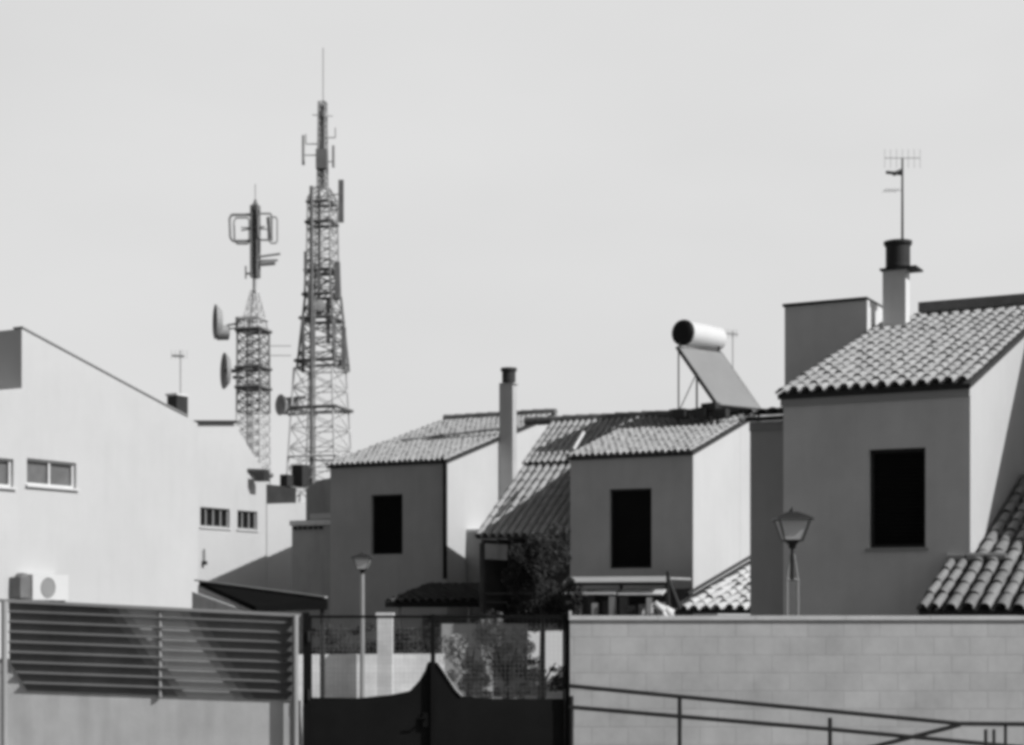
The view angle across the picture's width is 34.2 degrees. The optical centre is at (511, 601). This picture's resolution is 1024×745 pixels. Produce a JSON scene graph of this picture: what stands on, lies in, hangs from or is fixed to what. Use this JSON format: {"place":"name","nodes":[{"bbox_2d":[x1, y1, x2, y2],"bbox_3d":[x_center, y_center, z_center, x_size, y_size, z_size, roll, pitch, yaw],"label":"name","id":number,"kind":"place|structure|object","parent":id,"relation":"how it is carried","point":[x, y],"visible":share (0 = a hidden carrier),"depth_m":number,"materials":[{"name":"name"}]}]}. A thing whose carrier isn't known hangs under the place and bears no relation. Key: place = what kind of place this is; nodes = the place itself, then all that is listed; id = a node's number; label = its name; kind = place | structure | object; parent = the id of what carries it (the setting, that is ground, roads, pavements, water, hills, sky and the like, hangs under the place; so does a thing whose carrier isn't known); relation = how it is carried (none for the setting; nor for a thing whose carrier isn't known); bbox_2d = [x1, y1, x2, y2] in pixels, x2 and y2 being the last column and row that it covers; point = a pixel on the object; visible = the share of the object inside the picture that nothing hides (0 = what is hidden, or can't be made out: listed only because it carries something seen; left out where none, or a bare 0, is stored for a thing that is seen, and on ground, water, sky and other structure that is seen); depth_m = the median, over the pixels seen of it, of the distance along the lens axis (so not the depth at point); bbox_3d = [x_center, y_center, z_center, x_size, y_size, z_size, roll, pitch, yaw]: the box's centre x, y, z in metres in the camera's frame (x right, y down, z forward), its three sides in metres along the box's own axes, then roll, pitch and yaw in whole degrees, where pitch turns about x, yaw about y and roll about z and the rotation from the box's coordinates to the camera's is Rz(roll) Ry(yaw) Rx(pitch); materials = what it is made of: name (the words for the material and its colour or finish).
{"place":"outdoors","nodes":[
{"label":"outdoors","id":0,"kind":"place"},
{"bbox_2d":[193,420,268,610],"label":"house","id":1,"kind":"structure","parent":0,"point":[233,477],"depth_m":53.27,"materials":[{"name":"white paint"}]},
{"bbox_2d":[199,507,231,529],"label":"window","id":2,"kind":"structure","parent":1,"relation":"in","point":[210,518],"depth_m":52.68,"materials":[{"name":"metal"}]},
{"bbox_2d":[236,510,258,531],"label":"window","id":3,"kind":"structure","parent":1,"relation":"in","point":[245,519],"depth_m":54.24,"materials":[{"name":"metal"}]},
{"bbox_2d":[212,184,290,484],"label":"telecom tower","id":4,"kind":"structure","parent":0,"point":[254,228],"depth_m":99.87,"materials":[{"name":"grey metal"}]},
{"bbox_2d":[289,520,329,653],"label":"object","id":5,"kind":"structure","parent":0,"point":[310,556],"depth_m":52.63,"materials":[{"name":"concrete"}]},
{"bbox_2d":[275,48,353,502],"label":"telecom tower","id":6,"kind":"structure","parent":0,"point":[317,306],"depth_m":111.10,"materials":[{"name":"grey metal"}]},
{"bbox_2d":[306,478,329,519],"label":"house","id":7,"kind":"structure","parent":0,"point":[317,499],"depth_m":61.71,"materials":[{"name":"grey paint"}]},
{"bbox_2d":[302,696,516,744],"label":"yard paving","id":8,"kind":"structure","parent":0,"point":[500,697],"depth_m":41.02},
{"bbox_2d":[0,326,197,658],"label":"house","id":9,"kind":"structure","parent":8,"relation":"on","point":[98,485],"depth_m":36.77,"materials":[{"name":"white paint"}]},
{"bbox_2d":[0,458,17,489],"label":"window","id":10,"kind":"structure","parent":9,"relation":"in","point":[5,464],"depth_m":34.64,"materials":[{"name":"white glass"}]},
{"bbox_2d":[10,573,30,596],"bbox_3d":[-10.208,-0.340,34.646,0.300,0.520,0.380,0,0,28],"label":"meter box","id":11,"kind":"object","parent":9,"relation":"attached to","point":[20,584],"visible":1,"depth_m":34.51,"materials":[{"name":"grey paint"}]},
{"bbox_2d":[20,574,67,601],"bbox_3d":[-9.887,-0.256,35.186,0.400,0.616,1.053,0,0,28],"label":"air conditioner","id":12,"kind":"object","parent":9,"relation":"attached to","point":[49,587],"visible":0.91,"depth_m":35.04,"materials":[{"name":"paint"}]},
{"bbox_2d":[25,458,79,490],"bbox_3d":[-9.904,-2.723,35.687,0.241,0.629,1.580,0,0,28],"label":"window","id":13,"kind":"structure","parent":9,"relation":"in","point":[40,473],"depth_m":35.72,"materials":[{"name":"grey glass"}]},
{"bbox_2d":[171,350,184,392],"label":"tv aerial","id":14,"kind":"object","parent":9,"relation":"attached to","point":[175,355],"visible":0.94,"depth_m":40.19,"materials":[{"name":"metal"}]},
{"bbox_2d":[192,592,245,610],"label":"garden wall","id":15,"kind":"structure","parent":8,"relation":"on","point":[200,601],"depth_m":29.27,"materials":[{"name":"concrete"}]},
{"bbox_2d":[194,579,327,696],"bbox_3d":[-4.364,0.986,30.289,1.998,2.828,6.341,0,0,-20],"label":"canopy","id":16,"kind":"object","parent":8,"relation":"on","point":[257,599],"visible":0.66,"depth_m":29.05,"materials":[{"name":"metal"}]},
{"bbox_2d":[266,464,309,612],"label":"house","id":17,"kind":"structure","parent":8,"relation":"on","point":[283,508],"depth_m":56.20,"materials":[{"name":"white paint"}]},
{"bbox_2d":[300,622,394,653],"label":"garden bush","id":18,"kind":"object","parent":8,"relation":"on","point":[331,638],"visible":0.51,"depth_m":40.16,"materials":[{"name":"grey plant"}]},
{"bbox_2d":[351,551,372,697],"bbox_3d":[-3.240,0.645,36.000,0.446,3.510,0.447,0,0,0],"label":"street lamp","id":19,"kind":"object","parent":8,"relation":"on","point":[362,560],"visible":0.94,"depth_m":35.95,"materials":[{"name":"grey metal"}]},
{"bbox_2d":[298,654,444,705],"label":"yard wall","id":20,"kind":"structure","parent":8,"relation":"on","point":[406,680],"depth_m":38.24,"materials":[{"name":"white paint"}]},
{"bbox_2d":[376,613,394,695],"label":"wall pillar","id":21,"kind":"structure","parent":8,"relation":"on","point":[384,642],"depth_m":37.50,"materials":[{"name":"white paint"}]},
{"bbox_2d":[393,623,439,653],"bbox_3d":[-2.350,1.460,39.987,1.352,1.883,0.598,0,0,-16],"label":"garden bush","id":22,"kind":"object","parent":8,"relation":"on","point":[404,642],"visible":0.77,"depth_m":39.85,"materials":[{"name":"grey plant"}]},
{"bbox_2d":[385,582,510,653],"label":"porch roof","id":23,"kind":"structure","parent":8,"relation":"on","point":[447,594],"depth_m":44.39,"materials":[{"name":"ceramic"}]},
{"bbox_2d":[435,618,507,697],"bbox_3d":[-0.757,1.349,31.548,1.472,2.106,1.179,0,0,0],"label":"garden bush","id":24,"kind":"object","parent":8,"relation":"on","point":[468,674],"visible":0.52,"depth_m":31.34,"materials":[{"name":"grey plant"}]},
{"bbox_2d":[482,619,492,698],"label":"garden pillar","id":25,"kind":"structure","parent":8,"relation":"on","point":[489,688],"depth_m":36.00,"materials":[{"name":"white paint"}]},
{"bbox_2d":[442,623,561,695],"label":"garden wall","id":26,"kind":"structure","parent":8,"relation":"on","point":[448,630],"depth_m":42.08,"materials":[{"name":"grey paint"}]},
{"bbox_2d":[466,609,538,698],"bbox_3d":[-0.121,1.261,30.496,1.475,2.282,1.264,0,0,0],"label":"garden bush","id":27,"kind":"object","parent":8,"relation":"on","point":[490,635],"visible":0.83,"depth_m":30.41,"materials":[{"name":"grey plant"}]},
{"bbox_2d":[514,654,561,696],"bbox_3d":[0.553,1.692,31.997,1.242,1.421,0.983,0,0,0],"label":"garden bush","id":28,"kind":"object","parent":8,"relation":"on","point":[556,679],"visible":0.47,"depth_m":31.77,"materials":[{"name":"grey plant"}]},
{"bbox_2d":[517,696,561,698],"bbox_3d":[0.632,2.090,30.200,1.079,0.620,2.400,0,0,0],"label":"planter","id":29,"kind":"object","parent":8,"relation":"on","point":[532,697],"visible":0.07,"depth_m":30.47,"materials":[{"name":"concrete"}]},
{"bbox_2d":[501,522,586,698],"bbox_3d":[0.640,0.487,29.580,1.190,3.828,1.464,0,0,-39],"label":"leafy tree","id":30,"kind":"object","parent":8,"relation":"on","point":[541,568],"visible":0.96,"depth_m":29.42,"materials":[{"name":"black plant"}]},
{"bbox_2d":[528,631,561,697],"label":"garden wall","id":31,"kind":"structure","parent":8,"relation":"on","point":[553,640],"depth_m":34.26,"materials":[{"name":"white paint"}]},
{"bbox_2d":[563,576,692,615],"bbox_3d":[2.663,0.920,38.266,2.481,2.961,1.849,0,0,26],"label":"porch","id":32,"kind":"object","parent":8,"relation":"on","point":[620,601],"visible":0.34,"depth_m":37.63,"materials":[{"name":"paint"}]},
{"bbox_2d":[647,601,674,615],"bbox_3d":[3.149,1.193,34.996,0.666,2.415,0.349,0,0,0],"label":"folded parasol","id":33,"kind":"object","parent":8,"relation":"on","point":[661,609],"visible":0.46,"depth_m":34.91,"materials":[{"name":"white fabric"}]},
{"bbox_2d":[666,571,681,609],"bbox_3d":[3.454,0.879,35.500,0.339,3.042,0.100,0,0,0],"label":"washing pole","id":34,"kind":"object","parent":8,"relation":"on","point":[669,587],"visible":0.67,"depth_m":35.46,"materials":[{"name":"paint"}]},
{"bbox_2d":[771,506,813,615],"bbox_3d":[3.622,0.581,21.500,0.484,3.639,0.484,0,0,0],"label":"street lamp","id":35,"kind":"object","parent":8,"relation":"on","point":[792,525],"visible":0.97,"depth_m":21.38,"materials":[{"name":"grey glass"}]},
{"bbox_2d":[325,367,557,653],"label":"house","id":36,"kind":"structure","parent":0,"point":[410,510],"depth_m":49.34,"materials":[{"name":"white paint"}]},
{"bbox_2d":[373,494,402,554],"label":"window","id":37,"kind":"structure","parent":36,"relation":"in","point":[387,509],"depth_m":49.19,"materials":[{"name":"black glass"}]},
{"bbox_2d":[0,0,1023,502],"label":"sky","id":38,"kind":"structure","parent":0,"point":[542,189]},
{"bbox_2d":[474,409,755,623],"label":"house","id":39,"kind":"structure","parent":0,"point":[643,493],"depth_m":40.82,"materials":[{"name":"white paint"}]},
{"bbox_2d":[611,488,651,568],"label":"window","id":40,"kind":"structure","parent":39,"relation":"in","point":[631,509],"depth_m":40.37,"materials":[{"name":"black glass"}]},
{"bbox_2d":[672,320,760,424],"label":"solar water heater","id":41,"kind":"object","parent":39,"relation":"on","point":[720,381],"visible":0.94,"depth_m":42.97,"materials":[{"name":"paint"}]},
{"bbox_2d":[726,329,737,366],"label":"tv aerial","id":42,"kind":"object","parent":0,"point":[732,334],"visible":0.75,"depth_m":47.99,"materials":[{"name":"metal"}]},
{"bbox_2d":[568,611,1023,744],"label":"block wall","id":43,"kind":"structure","parent":0,"point":[961,668],"depth_m":18.50,"materials":[{"name":"grey concrete"}]},
{"bbox_2d":[303,612,568,744],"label":"double gate","id":44,"kind":"structure","parent":43,"relation":"attached to","point":[433,706],"depth_m":18.59,"materials":[{"name":"black metal"}]},
{"bbox_2d":[743,239,1023,615],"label":"house","id":45,"kind":"structure","parent":0,"point":[887,452],"depth_m":23.68,"materials":[{"name":"white paint"}]},
{"bbox_2d":[883,149,908,238],"bbox_3d":[6.614,-6.853,28.229,0.623,1.633,0.300,0,0,0],"label":"tv aerial","id":46,"kind":"object","parent":45,"relation":"attached to","point":[897,172],"visible":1,"depth_m":28.22,"materials":[{"name":"paint"}]},
{"bbox_2d":[865,448,927,551],"bbox_3d":[5.408,-1.426,23.297,0.882,1.457,0.221,0,0,28],"label":"window","id":47,"kind":"structure","parent":45,"relation":"in","point":[897,476],"depth_m":23.34,"materials":[{"name":"black glass"}]},
{"label":"ground","id":48,"kind":"structure","parent":0,"visible":0},
{"bbox_2d":[0,599,301,744],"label":"slatted fence","id":49,"kind":"object","parent":48,"relation":"on","point":[72,673],"visible":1,"depth_m":18.61,"materials":[{"name":"metal"}]},
{"bbox_2d":[569,684,1023,744],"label":"ramp railing","id":50,"kind":"object","parent":48,"relation":"on","point":[680,716],"visible":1,"depth_m":16.78,"materials":[{"name":"metal"}]}
]}

